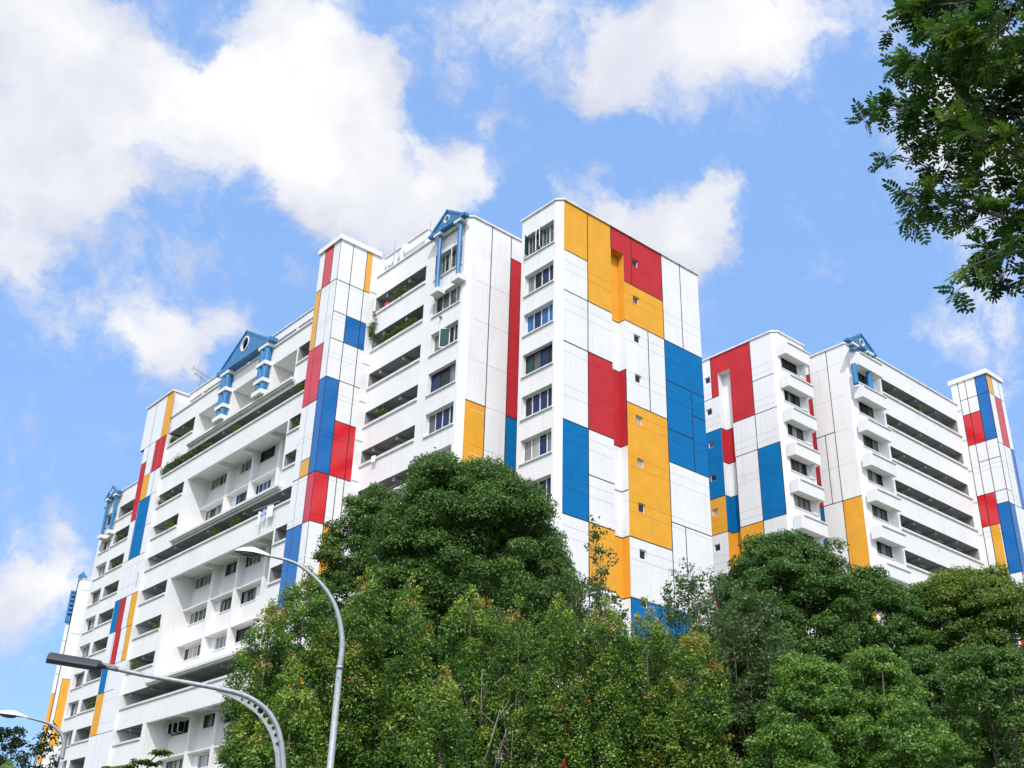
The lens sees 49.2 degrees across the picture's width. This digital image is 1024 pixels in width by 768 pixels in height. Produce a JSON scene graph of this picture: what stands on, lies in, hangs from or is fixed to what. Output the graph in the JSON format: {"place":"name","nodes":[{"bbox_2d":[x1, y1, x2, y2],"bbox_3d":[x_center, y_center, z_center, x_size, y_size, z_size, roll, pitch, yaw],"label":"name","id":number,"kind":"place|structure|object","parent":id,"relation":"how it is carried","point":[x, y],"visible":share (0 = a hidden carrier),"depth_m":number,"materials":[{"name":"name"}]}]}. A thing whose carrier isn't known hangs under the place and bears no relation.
{"place":"outdoors","nodes":[
{"label":"outdoors","id":0,"kind":"place"},
{"bbox_2d":[36,572,90,767],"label":"apartment building","id":1,"kind":"structure","parent":0,"point":[70,640],"depth_m":141.25,"materials":[{"name":"white paint"}]},
{"bbox_2d":[0,0,1023,767],"label":"sky","id":2,"kind":"structure","parent":0,"point":[175,175],"materials":[{"name":"blue"}]},
{"bbox_2d":[702,330,1023,767],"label":"apartment building","id":3,"kind":"structure","parent":0,"point":[846,442],"depth_m":86.22,"materials":[{"name":"white paint"}]},
{"bbox_2d":[781,358,798,376],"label":"window","id":4,"kind":"structure","parent":3,"relation":"in","point":[788,366],"depth_m":86.00,"materials":[{"name":"grey"}]},
{"bbox_2d":[784,390,801,409],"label":"window","id":5,"kind":"structure","parent":3,"relation":"in","point":[790,398],"depth_m":84.75,"materials":[{"name":"grey glass"}]},
{"bbox_2d":[787,423,805,442],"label":"window","id":6,"kind":"structure","parent":3,"relation":"in","point":[793,432],"depth_m":83.45,"materials":[{"name":"grey glass"}]},
{"bbox_2d":[790,458,808,477],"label":"window","id":7,"kind":"structure","parent":3,"relation":"in","point":[797,467],"depth_m":82.18,"materials":[{"name":"grey glass"}]},
{"bbox_2d":[794,494,812,513],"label":"window","id":8,"kind":"structure","parent":3,"relation":"in","point":[801,503],"depth_m":80.90,"materials":[{"name":"grey glass"}]},
{"bbox_2d":[858,373,866,385],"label":"window","id":9,"kind":"structure","parent":3,"relation":"in","point":[862,379],"depth_m":87.24,"materials":[{"name":"grey"}]},
{"bbox_2d":[858,401,875,420],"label":"window","id":10,"kind":"structure","parent":3,"relation":"in","point":[864,409],"depth_m":85.98,"materials":[{"name":"grey"}]},
{"bbox_2d":[863,435,880,453],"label":"window","id":11,"kind":"structure","parent":3,"relation":"in","point":[869,443],"depth_m":84.75,"materials":[{"name":"grey"}]},
{"bbox_2d":[867,469,884,488],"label":"window","id":12,"kind":"structure","parent":3,"relation":"in","point":[874,478],"depth_m":83.45,"materials":[{"name":"grey glass"}]},
{"bbox_2d":[871,504,889,523],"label":"window","id":13,"kind":"structure","parent":3,"relation":"in","point":[878,513],"depth_m":82.20,"materials":[{"name":"grey glass"}]},
{"bbox_2d":[876,541,894,560],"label":"window","id":14,"kind":"structure","parent":3,"relation":"in","point":[884,550],"depth_m":80.92,"materials":[{"name":"grey glass"}]},
{"label":"ground","id":15,"kind":"structure","parent":0,"visible":0},
{"bbox_2d":[0,759,16,767],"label":"broadleaf tree","id":16,"kind":"object","parent":15,"relation":"on","point":[6,765],"visible":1,"depth_m":43.75,"materials":[{"name":"green plant"}]},
{"bbox_2d":[0,725,29,767],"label":"broadleaf tree","id":17,"kind":"object","parent":15,"relation":"on","point":[16,742],"visible":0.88,"depth_m":54.52,"materials":[{"name":"green plant"}]},
{"bbox_2d":[0,710,65,767],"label":"street lamp","id":18,"kind":"object","parent":15,"relation":"on","point":[9,713],"visible":1,"depth_m":37.56,"materials":[{"name":"metal"}]},
{"bbox_2d":[16,720,61,767],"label":"broadleaf tree","id":19,"kind":"object","parent":15,"relation":"on","point":[39,747],"visible":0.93,"depth_m":51.66,"materials":[{"name":"green plant"}]},
{"bbox_2d":[101,749,173,767],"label":"umbrella leaved tree","id":20,"kind":"object","parent":15,"relation":"on","point":[147,763],"visible":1,"depth_m":21.74,"materials":[{"name":"green plant"}]},
{"bbox_2d":[46,652,285,767],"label":"street lamp","id":21,"kind":"object","parent":15,"relation":"on","point":[97,665],"visible":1,"depth_m":18.80,"materials":[{"name":"metal"}]},
{"bbox_2d":[214,598,303,767],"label":"rose apple tree","id":22,"kind":"object","parent":15,"relation":"on","point":[241,726],"visible":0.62,"depth_m":24.90,"materials":[{"name":"green plant"}]},
{"bbox_2d":[241,663,327,767],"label":"rose apple tree","id":23,"kind":"object","parent":15,"relation":"on","point":[260,752],"visible":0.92,"depth_m":23.13,"materials":[{"name":"green plant"}]},
{"bbox_2d":[235,547,344,767],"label":"street lamp","id":24,"kind":"object","parent":15,"relation":"on","point":[249,551],"visible":1,"depth_m":22.23,"materials":[{"name":"metal"}]},
{"bbox_2d":[249,565,341,767],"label":"rose apple tree","id":25,"kind":"object","parent":15,"relation":"on","point":[313,666],"visible":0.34,"depth_m":26.74,"materials":[{"name":"green plant"}]},
{"bbox_2d":[291,535,371,767],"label":"broadleaf tree","id":26,"kind":"object","parent":15,"relation":"on","point":[326,552],"visible":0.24,"depth_m":39.25,"materials":[{"name":"green plant"}]},
{"bbox_2d":[303,605,399,764],"bbox_3d":[-5.003,11.810,32.222,3.673,11.097,3.716,23,-34,-35],"label":"broadleaf tree","id":27,"kind":"object","parent":15,"relation":"on","point":[336,623],"visible":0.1,"depth_m":33.80,"materials":[{"name":"green plant"}]},
{"bbox_2d":[315,565,395,767],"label":"rose apple tree","id":28,"kind":"object","parent":15,"relation":"on","point":[364,699],"visible":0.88,"depth_m":26.13,"materials":[{"name":"green plant"}]},
{"bbox_2d":[308,481,402,675],"bbox_3d":[-5.295,11.544,38.588,4.269,17.324,4.189,23,-34,-35],"label":"broadleaf tree","id":29,"kind":"object","parent":15,"relation":"on","point":[367,507],"visible":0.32,"depth_m":40.61,"materials":[{"name":"green plant"}]},
{"bbox_2d":[53,198,715,767],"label":"apartment building","id":30,"kind":"structure","parent":15,"relation":"on","point":[555,352],"depth_m":72.55,"materials":[{"name":"white paint"}]},
{"bbox_2d":[58,731,72,748],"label":"window","id":31,"kind":"structure","parent":30,"relation":"in","point":[68,737],"depth_m":108.46,"materials":[{"name":"white"}]},
{"bbox_2d":[64,702,78,719],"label":"window","id":32,"kind":"structure","parent":30,"relation":"in","point":[74,707],"depth_m":109.75,"materials":[{"name":"white"}]},
{"bbox_2d":[70,673,83,690],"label":"window","id":33,"kind":"structure","parent":30,"relation":"in","point":[79,682],"depth_m":111.02,"materials":[{"name":"grey"}]},
{"bbox_2d":[82,645,89,657],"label":"window","id":34,"kind":"structure","parent":30,"relation":"in","point":[85,652],"depth_m":112.35,"materials":[{"name":"white"}]},
{"bbox_2d":[81,617,95,634],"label":"window","id":35,"kind":"structure","parent":30,"relation":"in","point":[91,622],"depth_m":113.54,"materials":[{"name":"white"}]},
{"bbox_2d":[86,591,100,607],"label":"window","id":36,"kind":"structure","parent":30,"relation":"in","point":[96,596],"depth_m":114.79,"materials":[{"name":"grey"}]},
{"bbox_2d":[92,564,105,580],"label":"window","id":37,"kind":"structure","parent":30,"relation":"in","point":[102,569],"depth_m":116.07,"materials":[{"name":"white"}]},
{"bbox_2d":[97,539,110,554],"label":"window","id":38,"kind":"structure","parent":30,"relation":"in","point":[106,544],"depth_m":117.37,"materials":[{"name":"white"}]},
{"bbox_2d":[129,659,140,669],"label":"balcony plant","id":39,"kind":"object","parent":30,"relation":"on","point":[134,665],"visible":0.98,"depth_m":89.55,"materials":[{"name":"green plant"}]},
{"bbox_2d":[160,462,171,476],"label":"balcony plant","id":40,"kind":"object","parent":30,"relation":"on","point":[163,471],"visible":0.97,"depth_m":97.93,"materials":[{"name":"green plant"}]},
{"bbox_2d":[166,759,182,767],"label":"window","id":41,"kind":"structure","parent":30,"relation":"in","point":[177,763],"depth_m":83.45,"materials":[{"name":"grey"}]},
{"bbox_2d":[167,720,188,737],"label":"window","id":42,"kind":"structure","parent":30,"relation":"in","point":[179,728],"depth_m":84.27,"materials":[{"name":"grey glass"}]},
{"bbox_2d":[171,451,186,467],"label":"balcony plant","id":43,"kind":"object","parent":30,"relation":"on","point":[181,460],"visible":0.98,"depth_m":96.47,"materials":[{"name":"green plant"}]},
{"bbox_2d":[181,644,200,662],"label":"window","id":44,"kind":"structure","parent":30,"relation":"in","point":[193,652],"depth_m":87.31,"materials":[{"name":"white glass"}]},
{"bbox_2d":[187,607,206,626],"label":"window","id":45,"kind":"structure","parent":30,"relation":"in","point":[198,616],"depth_m":88.64,"materials":[{"name":"white glass"}]},
{"bbox_2d":[193,572,211,591],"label":"window","id":46,"kind":"structure","parent":30,"relation":"in","point":[205,580],"depth_m":89.89,"materials":[{"name":"white glass"}]},
{"bbox_2d":[197,753,209,767],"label":"window","id":47,"kind":"structure","parent":30,"relation":"in","point":[203,760],"depth_m":80.27,"materials":[{"name":"white"}]},
{"bbox_2d":[201,713,214,729],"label":"window","id":48,"kind":"structure","parent":30,"relation":"in","point":[209,719],"depth_m":81.54,"materials":[{"name":"grey"}]},
{"bbox_2d":[206,504,222,519],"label":"window","id":49,"kind":"structure","parent":30,"relation":"in","point":[217,510],"depth_m":92.61,"materials":[{"name":"grey"}]},
{"bbox_2d":[209,473,226,492],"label":"window","id":50,"kind":"structure","parent":30,"relation":"in","point":[220,481],"depth_m":93.83,"materials":[{"name":"white"}]},
{"bbox_2d":[213,634,226,651],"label":"window","id":51,"kind":"structure","parent":30,"relation":"in","point":[220,641],"depth_m":84.15,"materials":[{"name":"white"}]},
{"bbox_2d":[218,597,231,613],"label":"window","id":52,"kind":"structure","parent":30,"relation":"in","point":[226,604],"depth_m":85.44,"materials":[{"name":"grey"}]},
{"bbox_2d":[224,561,236,577],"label":"window","id":53,"kind":"structure","parent":30,"relation":"in","point":[231,568],"depth_m":86.71,"materials":[{"name":"grey"}]},
{"bbox_2d":[229,516,243,527],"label":"balcony plant","id":54,"kind":"object","parent":30,"relation":"on","point":[235,522],"visible":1,"depth_m":83.79,"materials":[{"name":"green plant"}]},
{"bbox_2d":[236,491,246,504],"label":"window","id":55,"kind":"structure","parent":30,"relation":"in","point":[242,497],"depth_m":89.44,"materials":[{"name":"grey"}]},
{"bbox_2d":[234,625,251,643],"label":"window","id":56,"kind":"structure","parent":30,"relation":"in","point":[240,634],"depth_m":81.98,"materials":[{"name":"grey"}]},
{"bbox_2d":[239,459,251,475],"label":"window","id":57,"kind":"structure","parent":30,"relation":"in","point":[246,466],"depth_m":90.63,"materials":[{"name":"white"}]},
{"bbox_2d":[240,587,256,605],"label":"window","id":58,"kind":"structure","parent":30,"relation":"in","point":[248,596],"depth_m":83.07,"materials":[{"name":"grey glass"}]},
{"bbox_2d":[245,556,260,568],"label":"window","id":59,"kind":"structure","parent":30,"relation":"in","point":[251,561],"depth_m":84.38,"materials":[{"name":"white"}]},
{"bbox_2d":[256,479,270,493],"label":"window","id":60,"kind":"structure","parent":30,"relation":"in","point":[265,485],"depth_m":87.08,"materials":[{"name":"white"}]},
{"bbox_2d":[259,445,275,464],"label":"window","id":61,"kind":"structure","parent":30,"relation":"in","point":[268,454],"depth_m":88.27,"materials":[{"name":"grey"}]},
{"bbox_2d":[289,382,304,392],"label":"balcony plant","id":62,"kind":"object","parent":30,"relation":"on","point":[300,386],"visible":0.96,"depth_m":82.86,"materials":[{"name":"green plant"}]},
{"bbox_2d":[367,311,378,340],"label":"balcony plant","id":63,"kind":"object","parent":30,"relation":"on","point":[371,326],"visible":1,"depth_m":76.72,"materials":[{"name":"green plant"}]},
{"bbox_2d":[375,407,387,420],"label":"balcony plant","id":64,"kind":"object","parent":30,"relation":"on","point":[382,411],"visible":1,"depth_m":72.39,"materials":[{"name":"green plant"}]},
{"bbox_2d":[389,325,402,336],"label":"balcony plant","id":65,"kind":"object","parent":30,"relation":"on","point":[397,330],"visible":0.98,"depth_m":74.39,"materials":[{"name":"green plant"}]},
{"bbox_2d":[388,239,409,267],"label":"rooftop antenna","id":66,"kind":"object","parent":30,"relation":"on","point":[405,246],"visible":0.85,"depth_m":78.74,"materials":[{"name":"metal"}]},
{"bbox_2d":[392,285,410,301],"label":"balcony plant","id":67,"kind":"object","parent":30,"relation":"on","point":[397,294],"visible":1,"depth_m":75.68,"materials":[{"name":"green plant"}]},
{"bbox_2d":[400,316,417,328],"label":"balcony plant","id":68,"kind":"object","parent":30,"relation":"on","point":[411,321],"visible":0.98,"depth_m":73.31,"materials":[{"name":"green plant"}]},
{"bbox_2d":[422,404,453,438],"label":"window","id":69,"kind":"structure","parent":30,"relation":"in","point":[442,419],"depth_m":67.31,"materials":[{"name":"white"}]},
{"bbox_2d":[425,363,455,396],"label":"window","id":70,"kind":"structure","parent":30,"relation":"in","point":[444,378],"depth_m":68.58,"materials":[{"name":"grey"}]},
{"bbox_2d":[428,323,457,357],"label":"window","id":71,"kind":"structure","parent":30,"relation":"in","point":[446,337],"depth_m":69.54,"materials":[{"name":"white"}]},
{"bbox_2d":[430,285,459,318],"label":"window","id":72,"kind":"structure","parent":30,"relation":"in","point":[451,298],"depth_m":71.13,"materials":[{"name":"white glass"}]},
{"bbox_2d":[433,244,462,281],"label":"window","id":73,"kind":"structure","parent":30,"relation":"in","point":[448,262],"depth_m":72.52,"materials":[{"name":"white"}]},
{"bbox_2d":[518,431,551,465],"bbox_3d":[1.430,3.595,63.332,0.421,1.567,2.790,23,-34,-35],"label":"window","id":74,"kind":"structure","parent":30,"relation":"in","point":[535,448],"depth_m":63.56,"materials":[{"name":"white glass"}]},
{"bbox_2d":[519,386,552,421],"bbox_3d":[1.504,1.100,64.601,0.421,1.567,2.790,23,-34,-35],"label":"window","id":75,"kind":"structure","parent":30,"relation":"in","point":[535,404],"depth_m":64.83,"materials":[{"name":"white"}]},
{"bbox_2d":[520,344,552,378],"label":"window","id":76,"kind":"structure","parent":30,"relation":"in","point":[542,358],"depth_m":66.11,"materials":[{"name":"grey"}]},
{"bbox_2d":[521,303,553,337],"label":"window","id":77,"kind":"structure","parent":30,"relation":"in","point":[543,317],"depth_m":67.37,"materials":[{"name":"white"}]},
{"bbox_2d":[522,264,553,298],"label":"window","id":78,"kind":"structure","parent":30,"relation":"in","point":[539,280],"depth_m":68.65,"materials":[{"name":"white"}]},
{"bbox_2d":[523,223,554,259],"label":"window","id":79,"kind":"structure","parent":30,"relation":"in","point":[541,240],"depth_m":69.89,"materials":[{"name":"white"}]},
{"bbox_2d":[528,477,551,500],"bbox_3d":[1.355,6.090,62.064,0.421,1.567,2.790,23,-34,-35],"label":"window","id":80,"kind":"structure","parent":30,"relation":"in","point":[546,482],"depth_m":61.96,"materials":[{"name":"white"}]},
{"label":"laundry pole","id":81,"kind":"object","parent":30,"relation":"attached to","visible":0},
{"bbox_2d":[266,504,273,517],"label":"laundry","id":82,"kind":"object","parent":81,"relation":"hanging from","point":[269,510],"visible":1,"depth_m":79.38,"materials":[{"name":"white fabric"}]},
{"bbox_2d":[373,569,438,767],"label":"rose apple tree","id":83,"kind":"object","parent":15,"relation":"on","point":[399,730],"visible":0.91,"depth_m":25.92,"materials":[{"name":"green plant"}]},
{"bbox_2d":[360,545,476,765],"bbox_3d":[-3.253,11.507,34.380,4.062,13.687,4.014,-11,-29,23],"label":"broadleaf tree","id":84,"kind":"object","parent":15,"relation":"on","point":[401,574],"visible":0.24,"depth_m":35.79,"materials":[{"name":"green plant"}]},
{"bbox_2d":[405,662,472,767],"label":"rose apple tree","id":85,"kind":"object","parent":15,"relation":"on","point":[424,756],"visible":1,"depth_m":23.06,"materials":[{"name":"green plant"}]},
{"bbox_2d":[428,583,513,767],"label":"rose apple tree","id":86,"kind":"object","parent":15,"relation":"on","point":[479,683],"visible":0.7,"depth_m":26.50,"materials":[{"name":"green plant"}]},
{"bbox_2d":[361,447,586,748],"bbox_3d":[-1.310,10.535,36.054,8.033,17.041,7.944,23,-34,-35],"label":"broadleaf tree","id":87,"kind":"object","parent":15,"relation":"on","point":[469,521],"visible":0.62,"depth_m":36.71,"materials":[{"name":"green plant"}]},
{"bbox_2d":[490,596,542,767],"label":"rose apple tree","id":88,"kind":"object","parent":15,"relation":"on","point":[517,728],"visible":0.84,"depth_m":26.85,"materials":[{"name":"green plant"}]},
{"bbox_2d":[460,618,581,766],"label":"broadleaf tree","id":89,"kind":"object","parent":15,"relation":"on","point":[536,649],"visible":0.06,"depth_m":33.22,"materials":[{"name":"green plant"}]},
{"bbox_2d":[522,592,594,767],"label":"rose apple tree","id":90,"kind":"object","parent":15,"relation":"on","point":[570,693],"visible":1,"depth_m":26.22,"materials":[{"name":"green plant"}]},
{"bbox_2d":[534,514,628,734],"bbox_3d":[2.094,10.557,32.589,3.124,14.033,3.279,-1,-27,5],"label":"feathery tree","id":91,"kind":"object","parent":15,"relation":"on","point":[578,610],"visible":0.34,"depth_m":34.19,"materials":[{"name":"green plant"}]},
{"bbox_2d":[571,596,643,767],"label":"rose apple tree","id":92,"kind":"object","parent":15,"relation":"on","point":[608,745],"visible":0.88,"depth_m":26.60,"materials":[{"name":"green plant"}]},
{"bbox_2d":[586,635,707,760],"bbox_3d":[3.956,12.215,31.663,4.531,10.356,4.574,23,-34,-35],"label":"broadleaf tree","id":93,"kind":"object","parent":15,"relation":"on","point":[649,645],"visible":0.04,"depth_m":33.02,"materials":[{"name":"green plant"}]},
{"bbox_2d":[618,596,689,767],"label":"rose apple tree","id":94,"kind":"object","parent":15,"relation":"on","point":[652,744],"visible":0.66,"depth_m":27.25,"materials":[{"name":"green plant"}]},
{"bbox_2d":[591,631,741,766],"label":"feathery tree","id":95,"kind":"object","parent":15,"relation":"on","point":[676,669],"visible":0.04,"depth_m":31.04,"materials":[{"name":"green plant"}]},
{"bbox_2d":[638,557,733,681],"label":"feathery tree","id":96,"kind":"object","parent":15,"relation":"on","point":[671,616],"visible":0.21,"depth_m":34.99,"materials":[{"name":"green plant"}]},
{"bbox_2d":[660,619,741,767],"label":"rose apple tree","id":97,"kind":"object","parent":15,"relation":"on","point":[700,719],"visible":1,"depth_m":25.70,"materials":[{"name":"green plant"}]},
{"bbox_2d":[678,576,802,766],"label":"feathery tree","id":98,"kind":"object","parent":15,"relation":"on","point":[751,682],"visible":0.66,"depth_m":31.44,"materials":[{"name":"green plant"}]},
{"bbox_2d":[725,632,826,767],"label":"broadleaf tree","id":99,"kind":"object","parent":15,"relation":"on","point":[787,641],"visible":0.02,"depth_m":34.62,"materials":[{"name":"green plant"}]},
{"bbox_2d":[698,528,879,752],"bbox_3d":[10.151,12.976,39.233,6.268,16.178,6.414,23,-34,-35],"label":"broadleaf tree","id":100,"kind":"object","parent":15,"relation":"on","point":[806,571],"visible":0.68,"depth_m":39.98,"materials":[{"name":"green plant"}]},
{"bbox_2d":[736,711,842,767],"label":"broadleaf tree","id":101,"kind":"object","parent":15,"relation":"on","point":[794,737],"visible":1,"depth_m":25.05,"materials":[{"name":"green plant"}]},
{"bbox_2d":[752,652,877,767],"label":"broadleaf tree","id":102,"kind":"object","parent":15,"relation":"on","point":[804,673],"visible":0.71,"depth_m":27.05,"materials":[{"name":"green plant"}]},
{"bbox_2d":[816,564,937,751],"bbox_3d":[13.501,13.978,39.973,4.970,15.248,4.793,23,-34,-35],"label":"broadleaf tree","id":103,"kind":"object","parent":15,"relation":"on","point":[891,598],"visible":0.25,"depth_m":41.37,"materials":[{"name":"green plant"}]},
{"bbox_2d":[819,643,952,767],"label":"broadleaf tree","id":104,"kind":"object","parent":15,"relation":"on","point":[888,671],"visible":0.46,"depth_m":28.24,"materials":[{"name":"green plant"}]},
{"bbox_2d":[860,700,975,767],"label":"broadleaf tree","id":105,"kind":"object","parent":15,"relation":"on","point":[907,738],"visible":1,"depth_m":25.66,"materials":[{"name":"green plant"}]},
{"bbox_2d":[844,0,1023,313],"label":"overhanging tree","id":106,"kind":"object","parent":15,"relation":"on","point":[961,62],"visible":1,"depth_m":10.28,"materials":[{"name":"green plant"}]},
{"bbox_2d":[877,643,993,767],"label":"broadleaf tree","id":107,"kind":"object","parent":15,"relation":"on","point":[926,663],"visible":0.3,"depth_m":37.61,"materials":[{"name":"green plant"}]},
{"bbox_2d":[879,562,1023,767],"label":"broadleaf tree","id":108,"kind":"object","parent":15,"relation":"on","point":[968,606],"visible":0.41,"depth_m":41.36,"materials":[{"name":"green plant"}]},
{"bbox_2d":[930,643,1023,767],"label":"broadleaf tree","id":109,"kind":"object","parent":15,"relation":"on","point":[989,671],"visible":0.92,"depth_m":33.66,"materials":[{"name":"green plant"}]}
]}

